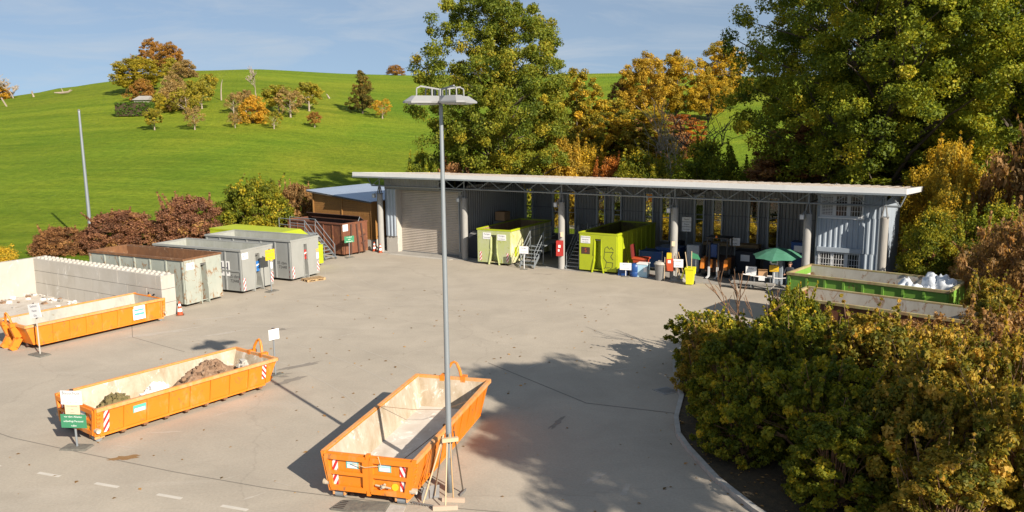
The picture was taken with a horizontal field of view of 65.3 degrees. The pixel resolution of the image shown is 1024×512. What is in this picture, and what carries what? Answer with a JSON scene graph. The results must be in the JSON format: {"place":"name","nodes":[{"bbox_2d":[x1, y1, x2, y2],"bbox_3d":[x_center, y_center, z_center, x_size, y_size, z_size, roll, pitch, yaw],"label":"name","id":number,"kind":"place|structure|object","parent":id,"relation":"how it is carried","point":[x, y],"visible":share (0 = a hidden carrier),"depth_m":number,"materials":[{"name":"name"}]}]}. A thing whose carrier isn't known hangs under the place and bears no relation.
{"place":"outdoors","nodes":[
{"label":"outdoors","id":0,"kind":"place"},
{"bbox_2d":[0,248,903,511],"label":"yard pavement","id":1,"kind":"structure","parent":0,"point":[517,453],"depth_m":28.61,"materials":[{"name":"concrete"}]},
{"bbox_2d":[0,256,42,299],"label":"retaining wall","id":2,"kind":"structure","parent":1,"relation":"on","point":[17,278],"depth_m":45.31,"materials":[{"name":"concrete"}]},
{"bbox_2d":[0,294,142,327],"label":"bay floor","id":3,"kind":"structure","parent":1,"relation":"on","point":[21,307],"depth_m":43.45,"materials":[{"name":"concrete"}]},
{"bbox_2d":[59,389,93,450],"bbox_3d":[-13.073,4.860,23.845,0.840,1.827,0.462,0,9,6],"label":"sign","id":4,"kind":"object","parent":1,"relation":"on","point":[72,416],"visible":1,"depth_m":23.80,"materials":[{"name":"metal"}]},
{"bbox_2d":[0,292,167,350],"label":"roll off skip","id":5,"kind":"object","parent":1,"relation":"on","point":[60,323],"visible":1,"depth_m":36.98,"materials":[{"name":"orange paint"}]},
{"bbox_2d":[33,255,176,316],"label":"block wall","id":6,"kind":"structure","parent":1,"relation":"on","point":[73,279],"depth_m":43.08,"materials":[{"name":"concrete"}]},
{"bbox_2d":[87,244,222,304],"bbox_3d":[-20.074,1.021,45.009,7.680,2.615,2.640,4,11,26],"label":"roll off container","id":7,"kind":"object","parent":1,"relation":"on","point":[197,276],"visible":0.74,"depth_m":43.68,"materials":[{"name":"grey metal"}]},
{"bbox_2d":[54,338,277,440],"bbox_3d":[-11.513,4.385,27.546,2.640,1.696,7.083,6,12,36],"label":"roll off skip","id":8,"kind":"object","parent":1,"relation":"on","point":[137,409],"visible":0.79,"depth_m":26.96,"materials":[{"name":"orange paint"}]},
{"bbox_2d":[172,358,236,386],"bbox_3d":[-10.779,4.178,28.560,2.528,0.985,3.319,17,20,62],"label":"rubble heap","id":9,"kind":"object","parent":8,"relation":"in","point":[206,368],"visible":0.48,"depth_m":28.14,"materials":[{"name":"beige stone"}]},
{"bbox_2d":[152,238,273,291],"bbox_3d":[-17.924,0.522,48.017,6.980,2.575,2.640,4,10,25],"label":"roll off container","id":10,"kind":"object","parent":1,"relation":"on","point":[245,266],"visible":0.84,"depth_m":46.41,"materials":[{"name":"grey metal"}]},
{"bbox_2d":[204,229,319,279],"bbox_3d":[-16.139,-0.101,51.666,7.280,2.575,2.640,4,11,26],"label":"roll off container","id":11,"kind":"object","parent":1,"relation":"on","point":[296,256],"visible":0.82,"depth_m":50.09,"materials":[{"name":"grey metal"}]},
{"bbox_2d":[209,224,323,263],"bbox_3d":[-17.080,-0.673,55.530,8.020,2.460,2.500,4,11,27],"label":"roll off container","id":12,"kind":"object","parent":1,"relation":"on","point":[255,228],"visible":0.14,"depth_m":55.41,"materials":[{"name":"yellow metal"}]},
{"bbox_2d":[3,270,634,499],"bbox_3d":[-9.276,3.658,36.433,30.585,0.001,32.306,-1,9,0],"label":"pavement scuff","id":13,"kind":"object","parent":1,"relation":"on","point":[596,476],"visible":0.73,"depth_m":33.41,"materials":[{"name":"grey concrete"}]},
{"bbox_2d":[287,212,367,254],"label":"roll off container","id":14,"kind":"object","parent":1,"relation":"on","point":[337,228],"visible":0.8,"depth_m":59.34,"materials":[{"name":"brown metal"}]},
{"bbox_2d":[0,330,671,511],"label":"pavement joint","id":15,"kind":"object","parent":1,"relation":"on","point":[314,493],"visible":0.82,"depth_m":22.83,"materials":[{"name":"grey concrete"}]},
{"bbox_2d":[306,183,386,249],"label":"wooden shed","id":16,"kind":"structure","parent":1,"relation":"on","point":[356,200],"depth_m":62.24,"materials":[{"name":"brown wood"}]},
{"bbox_2d":[330,499,405,511],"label":"concrete slab","id":17,"kind":"object","parent":1,"relation":"on","point":[353,505],"visible":1,"depth_m":20.00,"materials":[{"name":"concrete"}]},
{"bbox_2d":[321,361,490,503],"bbox_3d":[-2.758,4.902,23.448,2.630,1.846,7.033,2,10,15],"label":"roll off skip","id":18,"kind":"object","parent":1,"relation":"on","point":[390,438],"visible":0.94,"depth_m":22.91,"materials":[{"name":"orange paint"}]},
{"bbox_2d":[323,451,366,493],"bbox_3d":[-4.237,5.519,20.405,1.195,1.000,0.140,2,10,15],"label":"door","id":19,"kind":"structure","parent":18,"relation":"in","point":[343,475],"depth_m":20.38,"materials":[{"name":"orange paint"}]},
{"bbox_2d":[369,455,412,497],"bbox_3d":[-3.024,5.566,20.051,1.195,1.000,0.207,2,10,15],"label":"door","id":20,"kind":"structure","parent":18,"relation":"in","point":[392,478],"depth_m":20.06,"materials":[{"name":"orange paint"}]},
{"bbox_2d":[403,85,476,492],"bbox_3d":[-1.670,1.036,20.056,1.598,10.391,1.598,1,9,7],"label":"lamp post","id":21,"kind":"object","parent":1,"relation":"on","point":[440,99],"visible":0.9,"depth_m":19.72,"materials":[{"name":"metal"}]},
{"bbox_2d":[352,172,924,290],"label":"open hall","id":22,"kind":"structure","parent":1,"relation":"on","point":[847,225],"depth_m":55.47,"materials":[{"name":"white metal"}]},
{"bbox_2d":[476,218,551,264],"bbox_3d":[0.252,-1.074,56.940,2.660,2.455,6.480,4,11,27],"label":"roll off container","id":23,"kind":"object","parent":22,"relation":"on","point":[500,243],"visible":0.97,"depth_m":54.65,"materials":[{"name":"yellow metal"}]},
{"bbox_2d":[519,225,557,268],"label":"metal stairs","id":24,"kind":"structure","parent":22,"relation":"on","point":[543,244],"depth_m":53.94,"materials":[{"name":"metal"}]},
{"bbox_2d":[579,220,655,272],"bbox_3d":[7.164,-0.673,53.685,2.700,2.595,6.880,5,11,30],"label":"roll off container","id":25,"kind":"object","parent":22,"relation":"on","point":[605,248],"visible":0.97,"depth_m":51.30,"materials":[{"name":"yellow metal"}]},
{"bbox_2d":[700,235,736,278],"bbox_3d":[12.736,-0.045,49.431,1.670,2.580,2.720,5,11,31],"label":"forklift","id":26,"kind":"object","parent":22,"relation":"on","point":[712,258],"visible":0.99,"depth_m":49.15,"materials":[{"name":"orange paint"}]},
{"bbox_2d":[753,246,801,287],"bbox_3d":[15.257,0.610,45.942,2.615,2.442,2.625,-7,12,-36],"label":"parasol","id":27,"kind":"object","parent":22,"relation":"on","point":[778,253],"visible":0.99,"depth_m":45.26,"materials":[{"name":"fabric"}]},
{"bbox_2d":[818,251,860,268],"bbox_3d":[18.084,0.453,44.244,2.180,1.350,0.110,5,11,31],"label":"office window","id":28,"kind":"structure","parent":22,"relation":"in","point":[851,256],"depth_m":44.19,"materials":[{"name":"grey glass"}]},
{"bbox_2d":[820,194,864,217],"bbox_3d":[18.045,-2.739,43.720,2.230,1.240,0.110,5,11,31],"label":"office window","id":29,"kind":"structure","parent":22,"relation":"in","point":[860,213],"depth_m":43.72,"materials":[{"name":"grey glass"}]},
{"bbox_2d":[672,346,765,511],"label":"kerb","id":30,"kind":"structure","parent":1,"relation":"on","point":[721,482],"depth_m":22.20,"materials":[{"name":"concrete"}]},
{"bbox_2d":[678,343,892,511],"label":"soil bed","id":31,"kind":"object","parent":1,"relation":"on","point":[770,496],"visible":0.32,"depth_m":21.38,"materials":[{"name":"brown soil"}]},
{"bbox_2d":[663,303,739,367],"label":"bush","id":32,"kind":"object","parent":31,"relation":"on","point":[730,323],"visible":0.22,"depth_m":30.58,"materials":[{"name":"green plant"}]},
{"bbox_2d":[669,312,740,392],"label":"bush","id":33,"kind":"object","parent":31,"relation":"on","point":[683,370],"visible":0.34,"depth_m":28.09,"materials":[{"name":"green plant"}]},
{"bbox_2d":[689,350,788,470],"bbox_3d":[6.558,4.245,22.820,2.762,3.090,2.874,-4,10,-20],"label":"bush","id":34,"kind":"object","parent":31,"relation":"on","point":[742,383],"visible":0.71,"depth_m":22.29,"materials":[{"name":"green plant"}]},
{"bbox_2d":[683,312,796,436],"bbox_3d":[7.022,3.708,24.604,3.453,3.593,3.592,-1,9,0],"label":"bush","id":35,"kind":"object","parent":31,"relation":"on","point":[719,346],"visible":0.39,"depth_m":24.41,"materials":[{"name":"green plant"}]},
{"bbox_2d":[731,306,847,441],"bbox_3d":[8.603,3.579,24.810,3.770,3.706,4.573,4,11,26],"label":"bush","id":36,"kind":"object","parent":31,"relation":"on","point":[796,339],"visible":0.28,"depth_m":24.05,"materials":[{"name":"green plant"}]},
{"bbox_2d":[751,295,834,358],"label":"bush","id":37,"kind":"object","parent":31,"relation":"on","point":[807,321],"visible":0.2,"depth_m":29.04,"materials":[{"name":"green plant"}]},
{"bbox_2d":[766,278,821,326],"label":"bush","id":38,"kind":"object","parent":31,"relation":"on","point":[795,299],"visible":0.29,"depth_m":29.61,"materials":[{"name":"green plant"}]},
{"bbox_2d":[721,342,894,474],"bbox_3d":[8.271,4.204,21.484,4.573,3.557,3.770,-7,11,-33],"label":"bush","id":39,"kind":"object","parent":31,"relation":"on","point":[839,376],"visible":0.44,"depth_m":21.07,"materials":[{"name":"green plant"}]},
{"bbox_2d":[780,389,902,511],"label":"bush","id":40,"kind":"object","parent":31,"relation":"on","point":[835,461],"visible":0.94,"depth_m":19.11,"materials":[{"name":"green plant"}]},
{"bbox_2d":[821,294,922,382],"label":"bush","id":41,"kind":"object","parent":31,"relation":"on","point":[863,342],"visible":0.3,"depth_m":23.26,"materials":[{"name":"green plant"}]},
{"bbox_2d":[876,326,985,482],"bbox_3d":[11.171,3.928,21.818,4.144,4.024,4.310,3,10,20],"label":"bush","id":42,"kind":"object","parent":31,"relation":"on","point":[938,360],"visible":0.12,"depth_m":20.99,"materials":[{"name":"green plant"}]},
{"bbox_2d":[847,350,1021,511],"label":"bush","id":43,"kind":"object","parent":31,"relation":"on","point":[923,407],"visible":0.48,"depth_m":18.90,"materials":[{"name":"green plant"}]},
{"bbox_2d":[875,427,1020,511],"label":"bush","id":44,"kind":"object","parent":31,"relation":"on","point":[946,483],"visible":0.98,"depth_m":16.67,"materials":[{"name":"green plant"}]},
{"bbox_2d":[900,315,1015,411],"bbox_3d":[13.040,3.672,23.805,5.264,3.783,4.234,8,12,41],"label":"bush","id":45,"kind":"object","parent":31,"relation":"on","point":[938,339],"visible":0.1,"depth_m":23.90,"materials":[{"name":"green plant"}]},
{"bbox_2d":[914,293,1023,384],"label":"bush","id":46,"kind":"object","parent":31,"relation":"on","point":[997,326],"visible":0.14,"depth_m":24.82,"materials":[{"name":"yellow plant"}]},
{"bbox_2d":[918,363,1023,511],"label":"bush","id":47,"kind":"object","parent":31,"relation":"on","point":[998,445],"visible":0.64,"depth_m":17.25,"materials":[{"name":"green plant"}]},
{"bbox_2d":[942,313,1023,465],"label":"bush","id":48,"kind":"object","parent":31,"relation":"on","point":[1010,361],"visible":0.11,"depth_m":20.83,"materials":[{"name":"yellow plant"}]},
{"bbox_2d":[961,283,1023,340],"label":"bush","id":49,"kind":"object","parent":31,"relation":"on","point":[1000,307],"visible":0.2,"depth_m":28.91,"materials":[{"name":"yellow plant"}]},
{"bbox_2d":[786,264,964,304],"bbox_3d":[16.278,2.166,36.143,6.845,2.555,2.940,8,12,41],"label":"roll off container","id":50,"kind":"object","parent":1,"relation":"on","point":[859,280],"visible":0.3,"depth_m":35.87,"materials":[{"name":"green metal"}]},
{"bbox_2d":[921,272,957,289],"bbox_3d":[18.580,1.316,34.786,1.416,1.191,1.082,4,11,28],"label":"sack","id":51,"kind":"object","parent":50,"relation":"in","point":[932,280],"visible":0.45,"depth_m":34.46,"materials":[{"name":"white plastic"}]},
{"bbox_2d":[783,286,978,330],"bbox_3d":[14.626,2.977,31.957,6.845,2.355,2.640,8,12,41],"label":"roll off container","id":52,"kind":"object","parent":1,"relation":"on","point":[863,303],"visible":0.16,"depth_m":31.92,"materials":[{"name":"grey metal"}]},
{"bbox_2d":[894,201,974,276],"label":"shrub","id":53,"kind":"object","parent":1,"relation":"on","point":[931,235],"visible":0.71,"depth_m":42.77,"materials":[{"name":"green plant"}]},
{"bbox_2d":[900,178,982,265],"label":"shrub","id":54,"kind":"object","parent":1,"relation":"on","point":[951,207],"visible":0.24,"depth_m":45.95,"materials":[{"name":"green plant"}]},
{"bbox_2d":[900,130,988,251],"bbox_3d":[26.838,-2.970,48.636,4.640,9.309,4.921,-1,9,-5],"label":"shrub","id":55,"kind":"object","parent":1,"relation":"on","point":[954,164],"visible":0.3,"depth_m":48.15,"materials":[{"name":"yellow plant"}]},
{"bbox_2d":[955,195,1023,308],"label":"bush","id":56,"kind":"object","parent":1,"relation":"on","point":[1016,273],"visible":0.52,"depth_m":33.99,"materials":[{"name":"brown plant"}]},
{"bbox_2d":[0,0,1017,95],"label":"sky","id":57,"kind":"structure","parent":0,"point":[45,45],"materials":[{"name":"blue"}]},
{"bbox_2d":[0,69,1020,263],"bbox_3d":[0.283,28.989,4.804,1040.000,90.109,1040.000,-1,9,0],"label":"grass hill","id":58,"kind":"structure","parent":0,"point":[136,163],"depth_m":119.71,"materials":[{"name":"green plant"}]},
{"bbox_2d":[26,224,91,256],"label":"shrub","id":59,"kind":"object","parent":58,"relation":"on","point":[57,241],"visible":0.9,"depth_m":59.74,"materials":[{"name":"brown plant"}]},
{"bbox_2d":[77,109,90,227],"bbox_3d":[-33.480,-5.963,62.756,0.340,10.950,0.340,-1,9,0],"label":"light mast","id":60,"kind":"object","parent":58,"relation":"on","point":[85,174],"visible":0.73,"depth_m":62.56,"materials":[{"name":"metal"}]},
{"bbox_2d":[72,206,156,255],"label":"shrub","id":61,"kind":"object","parent":58,"relation":"on","point":[119,227],"visible":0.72,"depth_m":60.92,"materials":[{"name":"brown plant"}]},
{"bbox_2d":[113,102,154,115],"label":"clipped hedge","id":62,"kind":"object","parent":58,"relation":"on","point":[128,109],"visible":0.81,"depth_m":139.98,"materials":[{"name":"green plant"}]},
{"bbox_2d":[107,55,165,91],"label":"round tree","id":63,"kind":"object","parent":58,"relation":"on","point":[134,66],"visible":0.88,"depth_m":169.15,"materials":[{"name":"yellow plant"}]},
{"bbox_2d":[122,78,155,99],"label":"orchard bush","id":64,"kind":"object","parent":58,"relation":"on","point":[142,86],"visible":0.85,"depth_m":157.99,"materials":[{"name":"orange plant"}]},
{"bbox_2d":[137,37,166,74],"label":"round tree","id":65,"kind":"object","parent":58,"relation":"on","point":[153,49],"visible":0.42,"depth_m":211.34,"materials":[{"name":"orange plant"}]},
{"bbox_2d":[154,41,183,69],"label":"round tree","id":66,"kind":"object","parent":58,"relation":"on","point":[177,54],"visible":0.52,"depth_m":203.12,"materials":[{"name":"orange plant"}]},
{"bbox_2d":[166,59,198,77],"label":"orchard bush","id":67,"kind":"object","parent":58,"relation":"on","point":[187,72],"visible":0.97,"depth_m":193.25,"materials":[{"name":"brown plant"}]},
{"bbox_2d":[165,87,204,111],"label":"orchard tree","id":68,"kind":"object","parent":58,"relation":"on","point":[186,94],"visible":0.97,"depth_m":140.09,"materials":[{"name":"green plant"}]},
{"bbox_2d":[147,191,228,245],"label":"shrub","id":69,"kind":"object","parent":58,"relation":"on","point":[179,217],"visible":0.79,"depth_m":61.19,"materials":[{"name":"brown plant"}]},
{"bbox_2d":[235,95,269,123],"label":"orchard bush","id":70,"kind":"object","parent":58,"relation":"on","point":[255,117],"visible":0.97,"depth_m":133.23,"materials":[{"name":"orange plant"}]},
{"bbox_2d":[205,172,300,238],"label":"shrub","id":71,"kind":"object","parent":58,"relation":"on","point":[241,204],"visible":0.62,"depth_m":63.09,"materials":[{"name":"green plant"}]},
{"bbox_2d":[261,84,292,112],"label":"orchard tree","id":72,"kind":"object","parent":58,"relation":"on","point":[266,94],"visible":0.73,"depth_m":143.26,"materials":[{"name":"green plant"}]},
{"bbox_2d":[274,87,305,117],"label":"orchard tree","id":73,"kind":"object","parent":58,"relation":"on","point":[291,105],"visible":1,"depth_m":141.29,"materials":[{"name":"brown plant"}]},
{"bbox_2d":[276,179,312,227],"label":"shrub","id":74,"kind":"object","parent":58,"relation":"on","point":[293,193],"visible":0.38,"depth_m":66.38,"materials":[{"name":"brown plant"}]},
{"bbox_2d":[293,82,324,110],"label":"orchard tree","id":75,"kind":"object","parent":58,"relation":"on","point":[310,92],"visible":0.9,"depth_m":150.10,"materials":[{"name":"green plant"}]},
{"bbox_2d":[344,70,375,113],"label":"bronze tree","id":76,"kind":"object","parent":58,"relation":"on","point":[360,91],"visible":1,"depth_m":152.56,"materials":[{"name":"green plant"}]},
{"bbox_2d":[405,145,439,172],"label":"shrub","id":77,"kind":"object","parent":58,"relation":"on","point":[421,163],"visible":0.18,"depth_m":73.16,"materials":[{"name":"green plant"}]},
{"bbox_2d":[403,0,574,216],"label":"broadleaf tree","id":78,"kind":"object","parent":58,"relation":"on","point":[508,79],"visible":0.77,"depth_m":71.81,"materials":[{"name":"green plant"}]},
{"bbox_2d":[470,145,530,210],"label":"shrub","id":79,"kind":"object","parent":58,"relation":"on","point":[496,161],"visible":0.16,"depth_m":72.22,"materials":[{"name":"green plant"}]},
{"bbox_2d":[528,127,590,227],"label":"shrub","id":80,"kind":"object","parent":58,"relation":"on","point":[575,161],"visible":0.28,"depth_m":74.56,"materials":[{"name":"yellow plant"}]},
{"bbox_2d":[547,67,609,155],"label":"slender tree","id":81,"kind":"object","parent":58,"relation":"on","point":[580,109],"visible":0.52,"depth_m":90.62,"materials":[{"name":"yellow plant"}]},
{"bbox_2d":[569,138,619,220],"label":"shrub","id":82,"kind":"object","parent":58,"relation":"on","point":[588,158],"visible":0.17,"depth_m":77.39,"materials":[{"name":"yellow plant"}]},
{"bbox_2d":[568,109,637,160],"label":"round tree","id":83,"kind":"object","parent":58,"relation":"on","point":[615,130],"visible":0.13,"depth_m":94.79,"materials":[{"name":"yellow plant"}]},
{"bbox_2d":[586,150,623,223],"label":"shrub","id":84,"kind":"object","parent":58,"relation":"on","point":[609,168],"visible":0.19,"depth_m":74.29,"materials":[{"name":"orange plant"}]},
{"bbox_2d":[584,98,642,157],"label":"slender tree","id":85,"kind":"object","parent":58,"relation":"on","point":[607,112],"visible":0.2,"depth_m":98.41,"materials":[{"name":"yellow plant"}]},
{"bbox_2d":[599,143,674,229],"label":"shrub","id":86,"kind":"object","parent":58,"relation":"on","point":[634,166],"visible":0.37,"depth_m":70.37,"materials":[{"name":"green plant"}]},
{"bbox_2d":[616,51,673,122],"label":"round tree","id":87,"kind":"object","parent":58,"relation":"on","point":[645,67],"visible":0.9,"depth_m":142.08,"materials":[{"name":"yellow plant"}]},
{"bbox_2d":[608,109,685,177],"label":"slender tree","id":88,"kind":"object","parent":58,"relation":"on","point":[642,133],"visible":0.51,"depth_m":96.00,"materials":[{"name":"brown plant"}]},
{"bbox_2d":[634,100,690,176],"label":"bare tree","id":89,"kind":"object","parent":58,"relation":"on","point":[662,144],"visible":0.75,"depth_m":92.06,"materials":[{"name":"brown plant"}]},
{"bbox_2d":[649,49,711,118],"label":"round tree","id":90,"kind":"object","parent":58,"relation":"on","point":[675,96],"visible":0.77,"depth_m":146.84,"materials":[{"name":"yellow plant"}]},
{"bbox_2d":[668,114,707,164],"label":"slender tree","id":91,"kind":"object","parent":58,"relation":"on","point":[688,125],"visible":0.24,"depth_m":111.53,"materials":[{"name":"orange plant"}]},
{"bbox_2d":[666,102,742,177],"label":"bare tree","id":92,"kind":"object","parent":58,"relation":"on","point":[706,128],"visible":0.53,"depth_m":82.34,"materials":[{"name":"brown plant"}]},
{"bbox_2d":[666,131,743,226],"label":"shrub","id":93,"kind":"object","parent":58,"relation":"on","point":[705,164],"visible":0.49,"depth_m":72.70,"materials":[{"name":"green plant"}]},
{"bbox_2d":[692,75,732,119],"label":"round tree","id":94,"kind":"object","parent":58,"relation":"on","point":[708,88],"visible":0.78,"depth_m":145.75,"materials":[{"name":"yellow plant"}]},
{"bbox_2d":[697,40,753,110],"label":"round tree","id":95,"kind":"object","parent":58,"relation":"on","point":[717,67],"visible":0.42,"depth_m":154.40,"materials":[{"name":"yellow plant"}]},
{"bbox_2d":[716,152,786,227],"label":"shrub","id":96,"kind":"object","parent":58,"relation":"on","point":[753,213],"visible":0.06,"depth_m":71.25,"materials":[{"name":"green plant"}]},
{"bbox_2d":[743,124,850,221],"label":"slender tree","id":97,"kind":"object","parent":58,"relation":"on","point":[770,167],"visible":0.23,"depth_m":67.05,"materials":[{"name":"green plant"}]},
{"bbox_2d":[712,0,1023,204],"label":"broadleaf tree","id":98,"kind":"object","parent":58,"relation":"on","point":[905,97],"visible":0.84,"depth_m":58.62,"materials":[{"name":"green plant"}]},
{"bbox_2d":[726,0,1017,173],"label":"broadleaf tree","id":99,"kind":"object","parent":58,"relation":"on","point":[786,50],"visible":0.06,"depth_m":70.24,"materials":[{"name":"green plant"}]},
{"bbox_2d":[845,143,931,224],"bbox_3d":[30.327,-5.058,63.180,9.389,7.799,10.242,6,12,36],"label":"slender tree","id":100,"kind":"object","parent":58,"relation":"on","point":[876,181],"visible":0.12,"depth_m":60.67,"materials":[{"name":"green plant"}]},
{"bbox_2d":[897,133,1004,255],"bbox_3d":[29.767,-3.908,54.875,7.334,9.146,7.779,2,10,15],"label":"shrub","id":101,"kind":"object","parent":58,"relation":"on","point":[905,208],"visible":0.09,"depth_m":53.77,"materials":[{"name":"yellow plant"}]},
{"bbox_2d":[913,0,1023,201],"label":"broadleaf tree","id":102,"kind":"object","parent":58,"relation":"on","point":[1009,112],"visible":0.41,"depth_m":55.83,"materials":[{"name":"green plant"}]},
{"bbox_2d":[958,266,1023,309],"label":"bush","id":103,"kind":"object","parent":58,"relation":"on","point":[980,290],"visible":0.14,"depth_m":31.46,"materials":[{"name":"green plant"}]},
{"bbox_2d":[735,248,760,273],"bbox_3d":[14.879,0.342,50.545,1.360,1.410,1.160,5,11,31],"label":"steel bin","id":104,"kind":"object","parent":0,"point":[744,258],"visible":0.75,"depth_m":50.15,"materials":[{"name":"black metal"}]},
{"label":"forest floor","id":105,"kind":"structure","parent":0,"visible":0},
{"bbox_2d":[950,211,1023,304],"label":"bush","id":106,"kind":"object","parent":105,"relation":"on","point":[989,240],"visible":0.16,"depth_m":36.72,"materials":[{"name":"brown plant"}]},
{"bbox_2d":[954,195,1023,249],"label":"shrub","id":107,"kind":"object","parent":105,"relation":"on","point":[1006,211],"visible":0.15,"depth_m":43.38,"materials":[{"name":"green plant"}]},
{"bbox_2d":[967,115,1023,223],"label":"bush","id":108,"kind":"object","parent":105,"relation":"on","point":[1000,170],"visible":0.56,"depth_m":44.80,"materials":[{"name":"brown plant"}]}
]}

